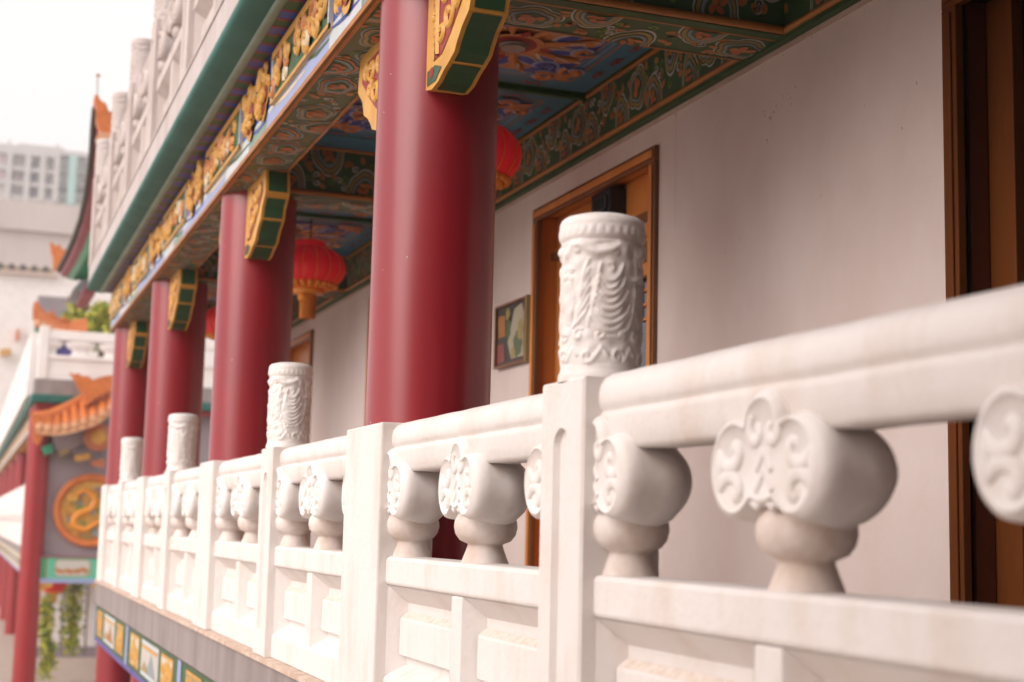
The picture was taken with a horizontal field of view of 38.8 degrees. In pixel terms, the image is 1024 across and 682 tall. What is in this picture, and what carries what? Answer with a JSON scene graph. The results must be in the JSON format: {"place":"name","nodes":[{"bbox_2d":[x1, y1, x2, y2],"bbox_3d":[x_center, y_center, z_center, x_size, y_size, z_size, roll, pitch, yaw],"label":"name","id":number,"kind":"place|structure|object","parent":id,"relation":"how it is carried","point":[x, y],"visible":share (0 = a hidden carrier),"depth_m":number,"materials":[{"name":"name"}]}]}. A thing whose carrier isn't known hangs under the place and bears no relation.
{"place":"outdoors","nodes":[
{"label":"outdoors","id":0,"kind":"place"},
{"bbox_2d":[0,199,80,278],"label":"concrete block","id":1,"kind":"structure","parent":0,"point":[30,232],"depth_m":134.79,"materials":[{"name":"white concrete"}]},
{"bbox_2d":[0,620,95,681],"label":"ground","id":2,"kind":"structure","parent":0,"point":[76,669],"depth_m":36.37,"materials":[{"name":"stone"}]},
{"bbox_2d":[0,554,2,598],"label":"column","id":3,"kind":"structure","parent":2,"relation":"on","point":[1,562],"depth_m":60.61,"materials":[{"name":"red paint"}]},
{"bbox_2d":[0,557,8,619],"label":"column","id":4,"kind":"structure","parent":2,"relation":"on","point":[4,588],"depth_m":52.77,"materials":[{"name":"red paint"}]},
{"bbox_2d":[4,563,18,633],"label":"column","id":5,"kind":"structure","parent":2,"relation":"on","point":[11,599],"depth_m":46.25,"materials":[{"name":"red paint"}]},
{"bbox_2d":[0,332,38,570],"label":"receding wing","id":6,"kind":"structure","parent":2,"relation":"on","point":[14,421],"depth_m":40.33,"materials":[{"name":"white paint"}]},
{"bbox_2d":[0,474,3,496],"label":"column","id":7,"kind":"structure","parent":6,"relation":"on","point":[1,481],"depth_m":70.21,"materials":[{"name":"red paint"}]},
{"bbox_2d":[2,468,8,495],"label":"column","id":8,"kind":"structure","parent":6,"relation":"on","point":[5,482],"depth_m":61.10,"materials":[{"name":"red paint"}]},
{"bbox_2d":[8,461,15,492],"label":"column","id":9,"kind":"structure","parent":6,"relation":"on","point":[11,476],"depth_m":53.29,"materials":[{"name":"red paint"}]},
{"bbox_2d":[0,484,24,545],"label":"balustrade","id":10,"kind":"object","parent":6,"relation":"on","point":[11,510],"visible":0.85,"depth_m":41.78,"materials":[{"name":"white stone"}]},
{"bbox_2d":[14,453,26,489],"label":"column","id":11,"kind":"structure","parent":6,"relation":"on","point":[20,468],"depth_m":46.79,"materials":[{"name":"red paint"}]},
{"bbox_2d":[32,301,87,355],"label":"roof","id":12,"kind":"structure","parent":6,"relation":"on","point":[41,317],"depth_m":37.43,"materials":[{"name":"orange tile"}]},
{"bbox_2d":[12,408,50,681],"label":"column","id":13,"kind":"structure","parent":2,"relation":"on","point":[29,593],"depth_m":31.42,"materials":[{"name":"red paint"}]},
{"bbox_2d":[0,139,87,205],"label":"building","id":14,"kind":"structure","parent":2,"relation":"on","point":[42,174],"depth_m":203.17,"materials":[{"name":"grey concrete"}]},
{"bbox_2d":[0,170,4,178],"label":"window","id":15,"kind":"structure","parent":14,"relation":"in","point":[2,173],"depth_m":201.86,"materials":[{"name":"grey"}]},
{"bbox_2d":[0,155,5,162],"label":"window","id":16,"kind":"structure","parent":14,"relation":"in","point":[2,158],"depth_m":202.11,"materials":[{"name":"grey"}]},
{"bbox_2d":[10,156,13,194],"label":"window","id":17,"kind":"structure","parent":14,"relation":"in","point":[13,156],"depth_m":202.26,"materials":[{"name":"grey"}]},
{"bbox_2d":[11,174,21,178],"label":"window","id":18,"kind":"structure","parent":14,"relation":"in","point":[13,175],"depth_m":202.45,"materials":[{"name":"grey"}]},
{"bbox_2d":[29,188,34,195],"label":"window","id":19,"kind":"structure","parent":14,"relation":"in","point":[31,190],"depth_m":202.95,"materials":[{"name":"grey glass"}]},
{"bbox_2d":[30,173,36,181],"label":"window","id":20,"kind":"structure","parent":14,"relation":"in","point":[32,176],"depth_m":203.20,"materials":[{"name":"grey glass"}]},
{"bbox_2d":[59,174,67,180],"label":"window","id":21,"kind":"structure","parent":14,"relation":"in","point":[62,177],"depth_m":204.69,"materials":[{"name":"grey glass"}]},
{"bbox_2d":[60,159,68,169],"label":"window","id":22,"kind":"structure","parent":14,"relation":"in","point":[63,163],"depth_m":204.94,"materials":[{"name":"grey"}]},
{"bbox_2d":[77,160,85,169],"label":"window","id":23,"kind":"structure","parent":14,"relation":"in","point":[80,164],"depth_m":205.74,"materials":[{"name":"grey"}]},
{"bbox_2d":[37,583,96,656],"bbox_3d":[-10.126,7.349,40.970,6.510,2.800,2.422,4,-8,-20],"label":"court","id":24,"kind":"object","parent":2,"relation":"on","point":[90,648],"visible":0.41,"depth_m":39.13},
{"bbox_2d":[58,297,114,642],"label":"tree","id":25,"kind":"object","parent":2,"relation":"on","point":[97,316],"visible":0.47,"depth_m":40.38,"materials":[{"name":"green plant"}]},
{"bbox_2d":[95,643,130,681],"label":"column","id":26,"kind":"structure","parent":2,"relation":"on","point":[109,668],"depth_m":15.34,"materials":[{"name":"red paint"}]},
{"bbox_2d":[29,378,211,591],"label":"gate building","id":27,"kind":"structure","parent":2,"relation":"on","point":[63,560],"depth_m":31.88,"materials":[{"name":"grey paint"}]},
{"bbox_2d":[35,594,58,681],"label":"hanging vine","id":28,"kind":"object","parent":27,"relation":"hanging from","point":[46,644],"visible":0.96,"depth_m":32.23,"materials":[{"name":"green plant"}]},
{"bbox_2d":[43,583,67,601],"bbox_3d":[-10.635,5.691,33.849,0.603,0.743,0.603,4,-8,-20],"label":"lantern","id":29,"kind":"object","parent":27,"relation":"hanging from","point":[56,589],"visible":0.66,"depth_m":33.64,"materials":[{"name":"red fabric"}]},
{"bbox_2d":[30,390,111,467],"bbox_3d":[-9.539,1.693,31.625,1.794,2.047,1.324,4,-8,-20],"label":"tiled eave","id":30,"kind":"object","parent":27,"relation":"on","point":[73,423],"visible":0.87,"depth_m":31.63,"materials":[{"name":"orange tile"}]},
{"bbox_2d":[69,372,111,405],"bbox_3d":[-9.135,1.065,31.647,0.989,0.742,0.252,4,-8,-20],"label":"roof ornament","id":31,"kind":"object","parent":30,"relation":"on","point":[89,389],"visible":0.84,"depth_m":31.53,"materials":[{"name":"orange ceramic"}]},
{"bbox_2d":[53,583,90,656],"bbox_3d":[-9.816,6.121,32.424,0.803,1.786,1.268,4,-8,-20],"label":"hanging vine","id":32,"kind":"object","parent":27,"relation":"hanging from","point":[72,629],"visible":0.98,"depth_m":32.37,"materials":[{"name":"green plant"}]},
{"bbox_2d":[53,474,105,546],"bbox_3d":[-9.278,3.738,32.109,1.610,1.610,0.146,4,-8,-20],"label":"dragon plaque","id":33,"kind":"object","parent":27,"relation":"attached to","point":[76,509],"visible":0.73,"depth_m":32.01,"materials":[{"name":"orange tile"}]},
{"bbox_2d":[36,326,214,387],"bbox_3d":[-8.263,0.408,32.703,4.620,1.162,0.308,4,-8,-20],"label":"balustrade","id":34,"kind":"object","parent":27,"relation":"on","point":[51,364],"visible":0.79,"depth_m":32.12,"materials":[{"name":"white stone"}]},
{"bbox_2d":[87,0,1023,681],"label":"gallery building","id":35,"kind":"structure","parent":2,"relation":"on","point":[801,164],"depth_m":6.77,"materials":[{"name":"paint"}]},
{"bbox_2d":[106,320,149,484],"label":"column","id":36,"kind":"structure","parent":35,"relation":"on","point":[129,381],"depth_m":15.63,"materials":[{"name":"red paint"}]},
{"bbox_2d":[88,0,220,265],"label":"balustrade","id":37,"kind":"object","parent":35,"relation":"on","point":[161,58],"visible":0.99,"depth_m":12.03,"materials":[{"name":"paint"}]},
{"bbox_2d":[142,268,207,476],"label":"column","id":38,"kind":"structure","parent":35,"relation":"on","point":[175,375],"depth_m":12.50,"materials":[{"name":"red paint"}]},
{"bbox_2d":[206,306,215,340],"bbox_3d":[-2.853,-0.194,14.683,0.574,0.826,0.574,4,-8,-20],"label":"lantern","id":39,"kind":"object","parent":35,"relation":"hanging from","point":[210,322],"visible":0.16,"depth_m":14.47,"materials":[{"name":"red fabric"}]},
{"bbox_2d":[208,169,296,533],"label":"column","id":40,"kind":"structure","parent":35,"relation":"on","point":[253,325],"depth_m":9.07,"materials":[{"name":"red paint"}]},
{"bbox_2d":[290,330,313,442],"bbox_3d":[-2.192,1.264,15.027,0.238,2.584,1.596,4,-8,-20],"label":"door","id":41,"kind":"structure","parent":35,"relation":"in","point":[301,349],"depth_m":15.16,"materials":[{"name":"brown wood"}]},
{"bbox_2d":[293,218,345,319],"bbox_3d":[-1.593,-0.585,11.441,0.574,0.826,0.574,4,-8,-20],"label":"lantern","id":42,"kind":"object","parent":35,"relation":"hanging from","point":[319,268],"visible":0.72,"depth_m":11.27,"materials":[{"name":"red fabric"}]},
{"bbox_2d":[358,0,509,559],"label":"column","id":43,"kind":"structure","parent":35,"relation":"on","point":[428,83],"depth_m":5.51,"materials":[{"name":"red paint"}]},
{"bbox_2d":[496,124,521,190],"bbox_3d":[-0.230,-1.018,7.867,0.574,0.826,0.574,4,-8,-20],"label":"lantern","id":44,"kind":"object","parent":35,"relation":"hanging from","point":[509,157],"visible":0.2,"depth_m":7.72,"materials":[{"name":"red fabric"}]},
{"bbox_2d":[493,294,530,369],"bbox_3d":[0.002,-0.045,9.021,0.041,0.413,0.556,4,-8,-20],"label":"picture frame","id":45,"kind":"object","parent":35,"relation":"attached to","point":[512,335],"visible":0.93,"depth_m":8.99,"materials":[{"name":"brown wood"}]},
{"bbox_2d":[96,212,1023,681],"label":"balustrade","id":46,"kind":"object","parent":35,"relation":"on","point":[598,486],"visible":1,"depth_m":3.55,"materials":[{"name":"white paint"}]},
{"bbox_2d":[525,145,658,566],"bbox_3d":[0.491,0.402,7.913,0.238,2.584,1.676,4,-8,-20],"label":"door","id":47,"kind":"structure","parent":35,"relation":"on","point":[636,176],"depth_m":8.50,"materials":[{"name":"brown wood"}]},
{"bbox_2d":[554,261,561,382],"bbox_3d":[0.403,0.594,8.285,0.064,2.253,0.788,4,-8,-20],"label":"door leaf","id":48,"kind":"structure","parent":47,"relation":"in","point":[557,336],"depth_m":8.71,"materials":[{"name":"brown wood"}]},
{"bbox_2d":[591,187,625,214],"bbox_3d":[0.522,-0.742,7.985,0.111,0.154,0.259,4,-8,-20],"label":"sign box","id":49,"kind":"object","parent":47,"relation":"attached to","point":[611,199],"visible":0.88,"depth_m":7.88,"materials":[{"name":"black plastic"}]},
{"bbox_2d":[640,223,647,367],"bbox_3d":[0.682,0.505,7.545,0.064,2.253,0.787,4,-8,-20],"label":"door leaf","id":50,"kind":"structure","parent":47,"relation":"in","point":[643,347],"depth_m":7.63,"materials":[{"name":"brown wood"}]},
{"bbox_2d":[941,0,1023,607],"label":"door","id":51,"kind":"structure","parent":35,"relation":"in","point":[983,92],"depth_m":4.98,"materials":[{"name":"brown wood"}]},
{"bbox_2d":[985,0,1023,607],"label":"door leaf","id":52,"kind":"structure","parent":51,"relation":"in","point":[1003,18],"depth_m":4.97,"materials":[{"name":"brown wood"}]},
{"bbox_2d":[0,0,154,152],"label":"sky","id":53,"kind":"structure","parent":0,"point":[52,52],"materials":[{"name":"white"}]},
{"bbox_2d":[57,74,111,308],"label":"pavilion roof","id":54,"kind":"structure","parent":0,"point":[73,263],"depth_m":22.73,"materials":[{"name":"red"}]},
{"bbox_2d":[49,242,65,271],"bbox_3d":[-10.991,-2.011,35.385,0.523,0.736,0.252,4,-8,-20],"label":"roof ornament","id":55,"kind":"object","parent":54,"relation":"on","point":[57,252],"visible":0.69,"depth_m":35.25,"materials":[{"name":"orange tile"}]},
{"bbox_2d":[0,262,213,415],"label":"white building","id":56,"kind":"structure","parent":0,"point":[23,288],"depth_m":101.76,"materials":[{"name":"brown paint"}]},
{"bbox_2d":[33,293,71,331],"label":"wall","id":57,"kind":"structure","parent":56,"relation":"in","point":[48,302],"depth_m":102.27,"materials":[{"name":"grey paint"}]},
{"bbox_2d":[364,299,369,425],"bbox_3d":[-0.854,0.834,11.480,0.238,2.584,1.666,4,-8,-20],"label":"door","id":58,"kind":"structure","parent":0,"point":[366,362],"depth_m":12.27,"materials":[{"name":"brown wood"}]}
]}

